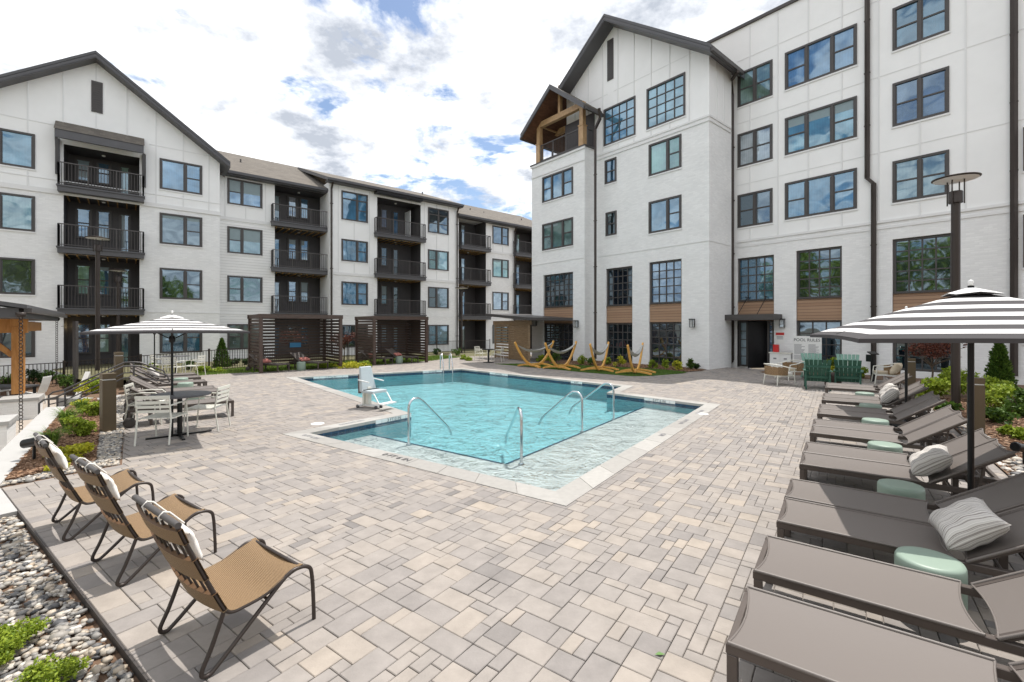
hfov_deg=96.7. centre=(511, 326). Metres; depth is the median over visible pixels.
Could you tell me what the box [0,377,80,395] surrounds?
bank
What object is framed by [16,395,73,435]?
terrace
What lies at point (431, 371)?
depth tile
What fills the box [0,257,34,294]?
window
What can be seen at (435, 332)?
window
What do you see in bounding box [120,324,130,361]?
door
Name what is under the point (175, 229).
window
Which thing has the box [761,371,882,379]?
entry bed
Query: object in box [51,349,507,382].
lawn
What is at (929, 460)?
pillow
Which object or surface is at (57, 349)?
rain chain
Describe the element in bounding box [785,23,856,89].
window
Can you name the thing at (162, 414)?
dining chair
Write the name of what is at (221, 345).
conifer
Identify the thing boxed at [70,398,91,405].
shrub
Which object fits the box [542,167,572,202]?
window
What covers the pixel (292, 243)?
window
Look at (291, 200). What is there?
window
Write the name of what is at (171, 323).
umbrella
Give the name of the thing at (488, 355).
dining table
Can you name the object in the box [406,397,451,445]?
handrail
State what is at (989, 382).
shrub
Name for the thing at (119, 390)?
raised bed
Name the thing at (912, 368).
bollard
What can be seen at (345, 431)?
waterline tiles
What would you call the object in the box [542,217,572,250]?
window
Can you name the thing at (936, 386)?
shrub
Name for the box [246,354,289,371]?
sun lounger
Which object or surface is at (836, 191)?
window
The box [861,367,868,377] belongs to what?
shrub
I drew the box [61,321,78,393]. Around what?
light pole
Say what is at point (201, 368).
shrub
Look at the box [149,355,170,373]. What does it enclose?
dining chair
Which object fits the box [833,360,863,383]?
garden chair
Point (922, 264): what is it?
window
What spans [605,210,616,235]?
window
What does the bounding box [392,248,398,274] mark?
door
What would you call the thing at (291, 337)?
red leaf tree
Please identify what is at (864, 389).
sun lounger
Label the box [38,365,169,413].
handrail
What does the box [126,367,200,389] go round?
sun lounger
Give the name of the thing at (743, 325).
window
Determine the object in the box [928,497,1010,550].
pillow
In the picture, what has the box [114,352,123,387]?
bollard
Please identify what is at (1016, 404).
shrub
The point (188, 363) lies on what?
shrub
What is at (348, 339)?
red leaf tree
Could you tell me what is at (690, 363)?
shrub
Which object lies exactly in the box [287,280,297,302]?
window
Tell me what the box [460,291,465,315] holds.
door
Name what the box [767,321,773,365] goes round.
window
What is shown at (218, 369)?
shrub
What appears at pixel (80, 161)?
window
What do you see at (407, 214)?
door
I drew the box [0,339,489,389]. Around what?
fence
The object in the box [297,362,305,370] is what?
drum stool
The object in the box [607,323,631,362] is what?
window
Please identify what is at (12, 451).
bed kerb
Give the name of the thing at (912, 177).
window
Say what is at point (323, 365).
ground cover
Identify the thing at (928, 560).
drum stool
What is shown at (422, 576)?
pool deck
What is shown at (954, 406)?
shrub
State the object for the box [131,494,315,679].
woven chair
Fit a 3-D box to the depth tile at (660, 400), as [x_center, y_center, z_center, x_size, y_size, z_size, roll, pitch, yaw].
[3.944,1.989,12.209,0.003,0.078,0.892,0,0,-44]
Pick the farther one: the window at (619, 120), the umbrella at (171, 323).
the window at (619, 120)
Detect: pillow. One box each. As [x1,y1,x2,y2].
[147,368,159,377]
[879,383,897,396]
[880,387,899,402]
[909,444,952,476]
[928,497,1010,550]
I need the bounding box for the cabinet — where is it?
[769,352,792,366]
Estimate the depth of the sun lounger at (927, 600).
2.78 m
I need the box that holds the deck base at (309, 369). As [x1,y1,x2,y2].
[1,367,1013,681]
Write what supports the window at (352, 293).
in the apartment building at (188, 221)
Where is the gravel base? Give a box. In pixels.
[0,516,139,681]
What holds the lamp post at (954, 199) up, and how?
on the planting ground at (964, 397)
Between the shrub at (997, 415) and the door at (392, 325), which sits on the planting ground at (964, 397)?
the shrub at (997, 415)
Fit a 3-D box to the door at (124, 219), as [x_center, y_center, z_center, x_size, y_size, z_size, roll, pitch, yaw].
[-20.928,-4.969,24.642,0.514,2.260,0.289,0,0,-21]
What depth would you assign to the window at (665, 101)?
22.27 m
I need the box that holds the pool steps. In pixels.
[393,410,632,463]
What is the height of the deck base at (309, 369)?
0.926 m
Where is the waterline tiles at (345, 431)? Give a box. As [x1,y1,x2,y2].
[303,370,700,436]
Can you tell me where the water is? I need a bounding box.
[307,371,693,489]
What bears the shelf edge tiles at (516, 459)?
on the pool shelf
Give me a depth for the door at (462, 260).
40.14 m
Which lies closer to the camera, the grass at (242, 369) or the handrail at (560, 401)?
the handrail at (560, 401)
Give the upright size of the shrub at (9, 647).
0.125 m
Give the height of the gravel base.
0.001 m
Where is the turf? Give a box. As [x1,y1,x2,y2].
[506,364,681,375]
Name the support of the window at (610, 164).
in the apartment building at (740, 196)
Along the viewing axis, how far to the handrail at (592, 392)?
11.04 m
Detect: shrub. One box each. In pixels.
[0,373,26,383]
[0,616,51,647]
[0,636,26,666]
[13,652,91,681]
[25,369,42,383]
[37,369,55,379]
[42,441,94,461]
[43,462,70,470]
[57,374,74,387]
[60,415,97,436]
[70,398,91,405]
[74,381,98,393]
[76,400,98,415]
[86,380,98,393]
[181,359,193,369]
[195,365,211,371]
[208,367,226,372]
[229,358,240,365]
[432,348,440,354]
[451,348,461,355]
[536,354,544,361]
[552,350,560,362]
[577,354,587,363]
[587,357,595,364]
[602,357,611,364]
[613,355,625,366]
[648,359,657,367]
[661,359,669,368]
[672,360,682,369]
[685,358,695,368]
[827,357,836,366]
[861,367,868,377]
[915,377,950,397]
[933,401,964,410]
[935,366,980,394]
[961,374,1015,395]
[985,382,1020,407]
[985,405,1020,424]
[996,424,1023,440]
[998,387,1023,415]
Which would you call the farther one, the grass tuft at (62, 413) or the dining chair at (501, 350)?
the dining chair at (501, 350)
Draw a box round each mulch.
[5,403,98,486]
[549,361,700,371]
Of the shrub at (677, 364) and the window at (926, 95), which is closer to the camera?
the window at (926, 95)
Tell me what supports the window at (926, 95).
in the apartment building at (740, 196)
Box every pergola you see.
[247,314,342,372]
[355,316,428,364]
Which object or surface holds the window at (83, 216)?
in the apartment building at (188, 221)
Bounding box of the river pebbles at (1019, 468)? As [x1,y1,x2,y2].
[956,423,1023,476]
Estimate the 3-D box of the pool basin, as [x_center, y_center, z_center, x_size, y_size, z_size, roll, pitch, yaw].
[-0.939,2.305,13.089,9.619,0.410,14.739,0,0,-31]
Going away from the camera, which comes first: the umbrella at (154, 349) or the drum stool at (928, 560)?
the drum stool at (928, 560)
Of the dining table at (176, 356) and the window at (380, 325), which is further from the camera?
the window at (380, 325)
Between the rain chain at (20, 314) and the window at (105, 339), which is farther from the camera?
the window at (105, 339)
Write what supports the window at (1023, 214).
in the apartment building at (740, 196)
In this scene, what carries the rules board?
on the entry bed at (865, 376)
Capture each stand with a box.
[514,341,553,367]
[543,341,580,369]
[580,342,618,371]
[615,343,655,374]
[866,351,878,381]
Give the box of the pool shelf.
[346,408,686,490]
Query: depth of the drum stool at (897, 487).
4.47 m
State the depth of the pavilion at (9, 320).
13.46 m
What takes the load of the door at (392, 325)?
in the apartment building at (188, 221)
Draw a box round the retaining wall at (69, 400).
[59,397,98,406]
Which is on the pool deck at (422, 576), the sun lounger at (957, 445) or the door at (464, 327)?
the sun lounger at (957, 445)
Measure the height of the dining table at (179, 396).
0.737 m
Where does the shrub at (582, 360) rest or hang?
on the mulch bed at (559, 361)
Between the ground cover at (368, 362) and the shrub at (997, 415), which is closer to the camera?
the shrub at (997, 415)
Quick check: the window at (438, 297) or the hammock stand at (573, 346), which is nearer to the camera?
the hammock stand at (573, 346)
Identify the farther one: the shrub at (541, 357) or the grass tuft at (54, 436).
the shrub at (541, 357)
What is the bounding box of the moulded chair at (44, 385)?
[18,375,51,403]
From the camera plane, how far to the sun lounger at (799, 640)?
2.28 m
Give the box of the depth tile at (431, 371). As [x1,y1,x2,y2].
[423,370,441,372]
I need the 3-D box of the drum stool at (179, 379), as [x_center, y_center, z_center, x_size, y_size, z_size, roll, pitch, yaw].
[-10.122,1.760,13.932,0.370,0.380,0.370,0,0,0]
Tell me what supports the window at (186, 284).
in the apartment building at (188, 221)
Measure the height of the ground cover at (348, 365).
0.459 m
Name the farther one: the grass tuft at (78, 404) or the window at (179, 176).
the window at (179, 176)
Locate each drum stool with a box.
[173,377,187,387]
[177,382,192,387]
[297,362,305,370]
[396,356,402,363]
[855,392,874,406]
[859,403,881,421]
[861,417,888,425]
[867,441,902,452]
[877,479,925,499]
[894,546,967,611]
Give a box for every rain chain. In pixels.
[15,312,25,432]
[55,318,59,385]
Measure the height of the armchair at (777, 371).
0.720 m
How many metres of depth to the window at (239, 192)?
28.31 m
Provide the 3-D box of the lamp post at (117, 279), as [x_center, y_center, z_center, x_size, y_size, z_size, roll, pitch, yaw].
[-19.877,-0.333,23.000,0.720,5.166,0.720,0,0,0]
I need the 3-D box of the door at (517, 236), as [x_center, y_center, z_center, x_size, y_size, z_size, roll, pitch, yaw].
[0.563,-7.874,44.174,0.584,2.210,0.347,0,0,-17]
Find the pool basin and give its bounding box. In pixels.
[310,372,693,453]
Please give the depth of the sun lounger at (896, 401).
9.66 m
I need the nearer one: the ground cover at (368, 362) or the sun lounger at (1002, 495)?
the sun lounger at (1002, 495)
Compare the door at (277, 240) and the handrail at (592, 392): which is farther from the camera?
the door at (277, 240)
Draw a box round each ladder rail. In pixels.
[440,352,443,383]
[449,352,452,383]
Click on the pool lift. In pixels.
(367, 388)
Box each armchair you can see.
[763,363,795,385]
[774,360,804,380]
[871,363,901,384]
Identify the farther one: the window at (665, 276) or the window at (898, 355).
the window at (665, 276)
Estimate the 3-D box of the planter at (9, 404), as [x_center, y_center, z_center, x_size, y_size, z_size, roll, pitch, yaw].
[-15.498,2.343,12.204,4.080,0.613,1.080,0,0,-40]
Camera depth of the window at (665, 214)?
22.30 m
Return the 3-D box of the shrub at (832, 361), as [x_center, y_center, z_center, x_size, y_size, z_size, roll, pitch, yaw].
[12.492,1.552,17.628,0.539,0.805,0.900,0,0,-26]
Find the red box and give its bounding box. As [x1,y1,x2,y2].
[773,344,778,351]
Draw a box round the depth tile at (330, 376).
[313,375,347,378]
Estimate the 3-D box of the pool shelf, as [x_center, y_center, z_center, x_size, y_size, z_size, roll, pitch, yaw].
[0.648,2.370,9.971,5.130,0.280,7.760,0,0,36]
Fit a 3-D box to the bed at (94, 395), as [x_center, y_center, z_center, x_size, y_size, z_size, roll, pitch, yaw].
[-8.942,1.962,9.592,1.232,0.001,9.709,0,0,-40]
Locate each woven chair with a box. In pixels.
[33,432,154,541]
[69,454,216,586]
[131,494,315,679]
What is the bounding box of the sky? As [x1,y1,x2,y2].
[0,0,788,219]
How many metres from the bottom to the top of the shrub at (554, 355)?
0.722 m
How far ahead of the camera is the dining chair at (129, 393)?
8.96 m
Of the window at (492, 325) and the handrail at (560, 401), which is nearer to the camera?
the handrail at (560, 401)
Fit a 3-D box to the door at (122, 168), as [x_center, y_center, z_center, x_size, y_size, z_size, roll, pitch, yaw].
[-20.928,-7.719,24.642,0.514,1.900,0.289,0,0,-21]
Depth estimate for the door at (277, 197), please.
30.93 m
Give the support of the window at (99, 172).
in the apartment building at (188, 221)
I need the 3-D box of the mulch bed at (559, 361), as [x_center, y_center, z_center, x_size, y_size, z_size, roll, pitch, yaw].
[4.653,1.930,23.757,10.496,0.001,3.179,0,0,38]
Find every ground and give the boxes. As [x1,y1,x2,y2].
[530,355,1007,475]
[885,376,1023,474]
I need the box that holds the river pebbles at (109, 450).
[0,394,125,486]
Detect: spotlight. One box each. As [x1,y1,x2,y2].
[20,435,49,458]
[1010,442,1023,463]
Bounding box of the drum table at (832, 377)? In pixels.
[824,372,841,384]
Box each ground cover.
[319,362,338,367]
[334,361,370,368]
[358,360,372,366]
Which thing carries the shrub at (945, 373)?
on the planting ground at (964, 397)
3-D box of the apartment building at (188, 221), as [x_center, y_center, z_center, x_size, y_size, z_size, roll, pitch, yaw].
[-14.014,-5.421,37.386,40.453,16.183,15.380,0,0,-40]
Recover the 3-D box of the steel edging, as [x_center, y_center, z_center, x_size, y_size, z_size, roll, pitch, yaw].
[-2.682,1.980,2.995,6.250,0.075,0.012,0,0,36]
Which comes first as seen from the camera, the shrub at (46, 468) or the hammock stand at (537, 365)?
the shrub at (46, 468)
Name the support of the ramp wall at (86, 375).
on the terrace
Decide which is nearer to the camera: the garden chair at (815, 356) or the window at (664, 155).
the garden chair at (815, 356)
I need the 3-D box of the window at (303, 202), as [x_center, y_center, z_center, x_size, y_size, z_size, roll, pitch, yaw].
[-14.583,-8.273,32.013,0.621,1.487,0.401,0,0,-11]
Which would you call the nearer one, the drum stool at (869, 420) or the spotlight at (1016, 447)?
the spotlight at (1016, 447)
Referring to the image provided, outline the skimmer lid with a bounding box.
[311,422,323,424]
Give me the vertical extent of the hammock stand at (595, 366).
1.242 m
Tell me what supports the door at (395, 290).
in the apartment building at (188, 221)
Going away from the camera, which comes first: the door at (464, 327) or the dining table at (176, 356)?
the dining table at (176, 356)
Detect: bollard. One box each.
[99,373,115,431]
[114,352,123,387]
[908,358,915,385]
[974,377,984,433]
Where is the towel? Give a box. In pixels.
[290,343,300,346]
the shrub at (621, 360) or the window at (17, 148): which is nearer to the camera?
the window at (17, 148)
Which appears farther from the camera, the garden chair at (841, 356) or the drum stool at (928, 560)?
the garden chair at (841, 356)
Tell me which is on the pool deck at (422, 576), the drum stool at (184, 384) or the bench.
the drum stool at (184, 384)
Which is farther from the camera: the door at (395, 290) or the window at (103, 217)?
the door at (395, 290)
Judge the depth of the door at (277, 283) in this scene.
30.93 m
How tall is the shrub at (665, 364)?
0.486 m
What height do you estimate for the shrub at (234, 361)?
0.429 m
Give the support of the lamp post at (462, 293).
on the lawn at (179, 369)
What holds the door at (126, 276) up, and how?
in the apartment building at (188, 221)
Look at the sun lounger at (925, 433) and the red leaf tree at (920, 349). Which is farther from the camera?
the red leaf tree at (920, 349)
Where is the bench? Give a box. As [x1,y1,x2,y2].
[0,384,38,394]
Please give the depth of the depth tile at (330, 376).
17.96 m
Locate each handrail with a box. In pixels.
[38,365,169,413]
[48,361,165,406]
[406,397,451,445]
[504,407,523,465]
[538,391,582,432]
[569,382,615,419]
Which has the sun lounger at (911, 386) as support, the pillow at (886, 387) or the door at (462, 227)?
the pillow at (886, 387)
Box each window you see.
[0,128,34,168]
[0,192,34,231]
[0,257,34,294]
[0,331,34,357]
[75,157,91,182]
[75,207,91,238]
[75,264,91,294]
[79,323,91,353]
[96,161,111,185]
[96,209,111,240]
[100,265,111,295]
[100,323,111,352]
[160,158,201,194]
[160,212,201,246]
[160,268,201,299]
[160,333,201,352]
[227,178,262,208]
[227,226,262,255]
[227,275,262,302]
[227,324,258,348]
[287,195,297,217]
[287,238,297,259]
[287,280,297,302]
[287,325,297,343]
[299,197,309,219]
[299,239,309,260]
[299,281,309,302]
[299,325,309,343]
[341,190,367,222]
[341,239,367,262]
[341,281,367,305]
[342,325,367,347]
[380,208,387,228]
[380,246,387,266]
[380,285,387,304]
[380,325,387,341]
[428,207,448,234]
[428,249,448,270]
[428,287,448,308]
[428,325,448,344]
[492,225,508,245]
[492,258,508,277]
[492,292,508,310]
[492,325,507,343]
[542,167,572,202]
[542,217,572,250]
[544,272,572,307]
[544,323,572,359]
[603,96,635,146]
[604,157,616,184]
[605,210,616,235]
[607,266,631,305]
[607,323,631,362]
[646,72,684,129]
[648,134,681,176]
[648,194,681,233]
[650,259,681,303]
[650,322,681,366]
[737,59,772,107]
[737,124,772,167]
[737,188,772,227]
[738,255,773,301]
[739,321,748,366]
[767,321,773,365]
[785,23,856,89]
[785,96,856,154]
[785,168,856,219]
[797,246,841,298]
[797,320,841,365]
[892,0,948,50]
[892,66,948,126]
[892,149,948,202]
[893,233,950,293]
[893,343,950,372]
[1023,127,1023,170]
[1023,214,1023,267]
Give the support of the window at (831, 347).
in the apartment building at (740, 196)
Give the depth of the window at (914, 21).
17.06 m
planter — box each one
[0,393,44,420]
[0,414,18,450]
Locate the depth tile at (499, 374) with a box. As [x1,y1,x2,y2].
[490,372,507,375]
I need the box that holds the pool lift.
[356,366,396,408]
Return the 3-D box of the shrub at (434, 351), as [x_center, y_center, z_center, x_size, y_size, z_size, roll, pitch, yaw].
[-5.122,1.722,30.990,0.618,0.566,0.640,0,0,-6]
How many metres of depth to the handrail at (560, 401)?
9.76 m
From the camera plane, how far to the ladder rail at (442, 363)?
20.13 m
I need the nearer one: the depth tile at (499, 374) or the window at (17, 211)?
the depth tile at (499, 374)
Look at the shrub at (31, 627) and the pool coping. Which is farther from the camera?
the pool coping
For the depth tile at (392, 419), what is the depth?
9.78 m
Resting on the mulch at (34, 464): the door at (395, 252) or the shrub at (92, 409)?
the shrub at (92, 409)
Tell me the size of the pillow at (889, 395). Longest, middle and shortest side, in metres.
0.540 x 0.400 x 0.222 m
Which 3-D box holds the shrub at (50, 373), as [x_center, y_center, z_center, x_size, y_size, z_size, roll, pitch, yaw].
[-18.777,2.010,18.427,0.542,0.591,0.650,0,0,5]
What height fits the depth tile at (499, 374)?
0.078 m
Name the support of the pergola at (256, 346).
on the pool deck at (422, 576)
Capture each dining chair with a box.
[123,383,168,427]
[134,395,188,445]
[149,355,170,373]
[161,357,185,372]
[182,355,205,375]
[182,384,230,431]
[474,346,487,360]
[491,347,503,361]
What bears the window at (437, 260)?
in the apartment building at (188, 221)
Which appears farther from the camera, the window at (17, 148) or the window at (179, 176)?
the window at (179, 176)
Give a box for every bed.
[0,394,123,487]
[82,380,125,395]
[536,359,705,371]
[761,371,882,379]
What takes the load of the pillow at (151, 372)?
on the sun lounger at (197, 377)
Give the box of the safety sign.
[776,332,784,342]
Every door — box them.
[119,165,130,193]
[119,213,130,250]
[119,267,130,308]
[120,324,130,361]
[275,194,280,220]
[275,238,280,266]
[275,281,280,312]
[275,328,280,353]
[392,211,398,234]
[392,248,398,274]
[392,286,398,313]
[392,325,398,348]
[405,211,410,235]
[460,224,465,244]
[460,257,465,279]
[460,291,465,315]
[460,326,465,348]
[515,233,519,252]
[515,264,519,284]
[515,294,519,313]
[748,322,766,367]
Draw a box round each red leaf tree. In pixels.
[280,331,308,358]
[329,331,354,362]
[896,343,966,377]
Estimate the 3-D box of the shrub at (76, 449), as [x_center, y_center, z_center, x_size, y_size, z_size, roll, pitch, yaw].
[-6.458,1.848,6.689,0.635,0.288,0.616,0,0,7]
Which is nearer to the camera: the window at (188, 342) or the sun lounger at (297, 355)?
the sun lounger at (297, 355)
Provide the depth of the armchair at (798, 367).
16.60 m
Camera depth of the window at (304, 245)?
32.03 m
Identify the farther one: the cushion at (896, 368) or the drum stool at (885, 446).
the cushion at (896, 368)
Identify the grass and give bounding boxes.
[195,355,459,375]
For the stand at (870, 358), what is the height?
1.060 m
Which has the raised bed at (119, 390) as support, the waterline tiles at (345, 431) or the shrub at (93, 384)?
the shrub at (93, 384)
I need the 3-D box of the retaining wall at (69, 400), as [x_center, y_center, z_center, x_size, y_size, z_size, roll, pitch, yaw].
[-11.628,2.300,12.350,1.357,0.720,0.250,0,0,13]
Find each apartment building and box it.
[0,50,531,377]
[520,0,1023,384]
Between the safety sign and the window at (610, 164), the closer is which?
the safety sign
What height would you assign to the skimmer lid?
0.008 m
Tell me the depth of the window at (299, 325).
32.03 m
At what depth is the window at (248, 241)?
28.31 m
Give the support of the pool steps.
on the pool basin
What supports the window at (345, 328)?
in the apartment building at (188, 221)
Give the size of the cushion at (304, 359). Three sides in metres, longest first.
0.540 x 0.240 x 0.155 m
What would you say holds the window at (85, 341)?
in the apartment building at (188, 221)
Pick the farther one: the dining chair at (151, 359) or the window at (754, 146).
the window at (754, 146)
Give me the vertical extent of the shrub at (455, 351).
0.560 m
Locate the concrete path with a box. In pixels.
[0,488,16,518]
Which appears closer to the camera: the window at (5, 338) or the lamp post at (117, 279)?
the window at (5, 338)
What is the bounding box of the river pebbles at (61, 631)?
[0,515,133,681]
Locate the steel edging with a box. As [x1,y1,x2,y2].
[17,510,150,681]
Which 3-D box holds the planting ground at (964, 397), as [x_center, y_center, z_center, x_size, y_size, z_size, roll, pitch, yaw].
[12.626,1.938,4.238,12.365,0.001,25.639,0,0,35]
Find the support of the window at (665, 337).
in the apartment building at (740, 196)
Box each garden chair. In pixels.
[801,353,826,376]
[802,359,832,390]
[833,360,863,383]
[836,354,861,382]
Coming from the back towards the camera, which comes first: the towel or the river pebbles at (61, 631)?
the towel
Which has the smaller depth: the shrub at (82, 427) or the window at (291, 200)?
the shrub at (82, 427)
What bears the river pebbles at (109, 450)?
on the bed at (94, 395)
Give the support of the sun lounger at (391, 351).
on the pool deck at (422, 576)
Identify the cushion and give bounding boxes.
[299,357,309,360]
[890,363,902,373]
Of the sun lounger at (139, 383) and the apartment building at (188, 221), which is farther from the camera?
the apartment building at (188, 221)
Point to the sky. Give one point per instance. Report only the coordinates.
(436, 98)
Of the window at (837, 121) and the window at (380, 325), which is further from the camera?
the window at (380, 325)
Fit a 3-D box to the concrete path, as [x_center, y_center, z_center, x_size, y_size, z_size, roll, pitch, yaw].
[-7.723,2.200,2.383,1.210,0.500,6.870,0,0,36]
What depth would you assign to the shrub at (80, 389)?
13.25 m
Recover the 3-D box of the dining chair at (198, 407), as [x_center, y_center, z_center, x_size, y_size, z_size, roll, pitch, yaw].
[-5.802,1.545,8.680,0.617,0.814,0.528,0,0,-10]
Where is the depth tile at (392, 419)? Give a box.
[376,414,410,423]
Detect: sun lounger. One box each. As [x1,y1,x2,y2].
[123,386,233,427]
[124,374,214,401]
[124,377,220,411]
[126,363,196,384]
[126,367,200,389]
[126,369,206,396]
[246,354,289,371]
[287,352,328,369]
[356,349,392,364]
[383,348,418,362]
[726,585,1023,681]
[753,535,1023,656]
[776,497,1023,576]
[784,472,1023,576]
[799,438,1016,495]
[802,428,999,495]
[809,411,980,474]
[812,405,958,450]
[817,395,953,442]
[818,391,938,437]
[821,384,930,412]
[822,381,926,416]
[825,374,913,405]
[826,372,911,399]
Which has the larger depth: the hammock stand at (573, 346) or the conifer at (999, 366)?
the hammock stand at (573, 346)
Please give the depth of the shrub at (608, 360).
22.82 m
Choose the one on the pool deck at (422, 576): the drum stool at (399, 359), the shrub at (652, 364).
the drum stool at (399, 359)
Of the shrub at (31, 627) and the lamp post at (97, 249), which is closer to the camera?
the shrub at (31, 627)
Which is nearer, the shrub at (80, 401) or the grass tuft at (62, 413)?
the grass tuft at (62, 413)
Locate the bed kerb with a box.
[0,406,64,487]
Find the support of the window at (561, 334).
in the apartment building at (740, 196)
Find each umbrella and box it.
[79,311,249,436]
[153,319,155,369]
[810,280,1023,490]
[889,306,907,426]
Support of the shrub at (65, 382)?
on the bank
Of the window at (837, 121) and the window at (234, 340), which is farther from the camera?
the window at (234, 340)
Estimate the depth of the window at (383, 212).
34.92 m
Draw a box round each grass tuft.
[28,425,70,445]
[48,405,84,427]
[68,397,89,412]
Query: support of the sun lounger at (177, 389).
on the pool deck at (422, 576)
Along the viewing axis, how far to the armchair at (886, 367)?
15.47 m
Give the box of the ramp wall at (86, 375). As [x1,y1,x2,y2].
[75,372,89,396]
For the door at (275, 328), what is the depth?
30.94 m
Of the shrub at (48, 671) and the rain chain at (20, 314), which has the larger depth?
the rain chain at (20, 314)
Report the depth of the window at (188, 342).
25.00 m
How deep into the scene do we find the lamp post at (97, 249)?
20.43 m
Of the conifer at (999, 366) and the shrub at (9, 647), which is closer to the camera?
the shrub at (9, 647)
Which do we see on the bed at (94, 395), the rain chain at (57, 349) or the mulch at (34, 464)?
the mulch at (34, 464)
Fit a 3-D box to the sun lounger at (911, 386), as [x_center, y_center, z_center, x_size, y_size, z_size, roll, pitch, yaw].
[8.071,1.567,10.198,1.850,0.765,0.740,0,0,36]
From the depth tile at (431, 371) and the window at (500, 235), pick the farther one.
the window at (500, 235)
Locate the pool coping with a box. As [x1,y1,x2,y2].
[283,368,719,505]
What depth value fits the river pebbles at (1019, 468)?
6.39 m
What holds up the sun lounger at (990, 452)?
on the pool deck at (422, 576)
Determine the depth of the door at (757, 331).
21.17 m
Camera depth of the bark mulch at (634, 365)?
22.42 m
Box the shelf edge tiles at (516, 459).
[373,407,643,463]
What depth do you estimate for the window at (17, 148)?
21.03 m
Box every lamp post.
[84,236,110,370]
[109,269,126,351]
[456,287,467,352]
[931,172,981,407]
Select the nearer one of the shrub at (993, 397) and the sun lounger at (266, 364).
the shrub at (993, 397)
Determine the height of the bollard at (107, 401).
1.079 m
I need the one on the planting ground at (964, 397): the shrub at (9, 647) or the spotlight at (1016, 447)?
the spotlight at (1016, 447)
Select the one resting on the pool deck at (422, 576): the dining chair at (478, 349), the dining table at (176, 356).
the dining chair at (478, 349)
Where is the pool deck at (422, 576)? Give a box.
[2,356,1023,681]
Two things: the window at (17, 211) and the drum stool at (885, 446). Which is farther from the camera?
the window at (17, 211)
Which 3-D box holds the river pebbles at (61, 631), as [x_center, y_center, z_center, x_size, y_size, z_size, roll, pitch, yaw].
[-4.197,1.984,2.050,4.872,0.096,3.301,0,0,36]
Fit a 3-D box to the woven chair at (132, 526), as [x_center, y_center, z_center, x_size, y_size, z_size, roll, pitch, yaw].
[-3.048,1.484,3.787,0.690,0.932,0.823,0,0,35]
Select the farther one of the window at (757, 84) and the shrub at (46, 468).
the window at (757, 84)
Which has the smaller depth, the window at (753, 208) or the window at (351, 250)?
the window at (753, 208)
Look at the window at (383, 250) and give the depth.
34.92 m
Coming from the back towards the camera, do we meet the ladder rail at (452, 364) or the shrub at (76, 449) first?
the ladder rail at (452, 364)
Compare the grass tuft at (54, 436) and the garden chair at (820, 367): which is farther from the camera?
the garden chair at (820, 367)
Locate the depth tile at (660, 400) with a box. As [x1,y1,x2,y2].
[644,397,674,403]
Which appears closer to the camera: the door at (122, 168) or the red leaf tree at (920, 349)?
the red leaf tree at (920, 349)
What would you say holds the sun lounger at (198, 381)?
on the pool deck at (422, 576)
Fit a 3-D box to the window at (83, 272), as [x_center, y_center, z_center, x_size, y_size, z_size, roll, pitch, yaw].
[-22.174,-2.419,23.579,0.618,1.600,0.398,0,0,-11]
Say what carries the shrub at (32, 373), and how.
on the bank
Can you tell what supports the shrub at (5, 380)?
on the bank
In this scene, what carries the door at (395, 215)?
in the apartment building at (188, 221)
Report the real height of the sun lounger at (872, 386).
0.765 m
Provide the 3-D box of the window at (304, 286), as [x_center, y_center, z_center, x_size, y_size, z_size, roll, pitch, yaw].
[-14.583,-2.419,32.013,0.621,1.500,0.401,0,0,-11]
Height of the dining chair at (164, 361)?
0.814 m
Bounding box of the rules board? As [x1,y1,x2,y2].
[793,336,821,362]
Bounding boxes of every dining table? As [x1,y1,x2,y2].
[145,390,211,439]
[161,355,189,373]
[482,349,494,362]
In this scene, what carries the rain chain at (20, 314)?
hanging from the pavilion at (9, 320)
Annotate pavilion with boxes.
[0,301,66,393]
[485,313,572,361]
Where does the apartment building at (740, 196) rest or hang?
on the ground at (934, 410)
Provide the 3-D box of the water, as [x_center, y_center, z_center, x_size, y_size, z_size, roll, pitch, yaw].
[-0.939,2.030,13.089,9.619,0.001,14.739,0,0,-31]
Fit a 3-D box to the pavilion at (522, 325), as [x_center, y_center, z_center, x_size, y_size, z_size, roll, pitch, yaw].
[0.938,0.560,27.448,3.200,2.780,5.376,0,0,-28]
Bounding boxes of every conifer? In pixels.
[212,338,231,367]
[984,343,1019,393]

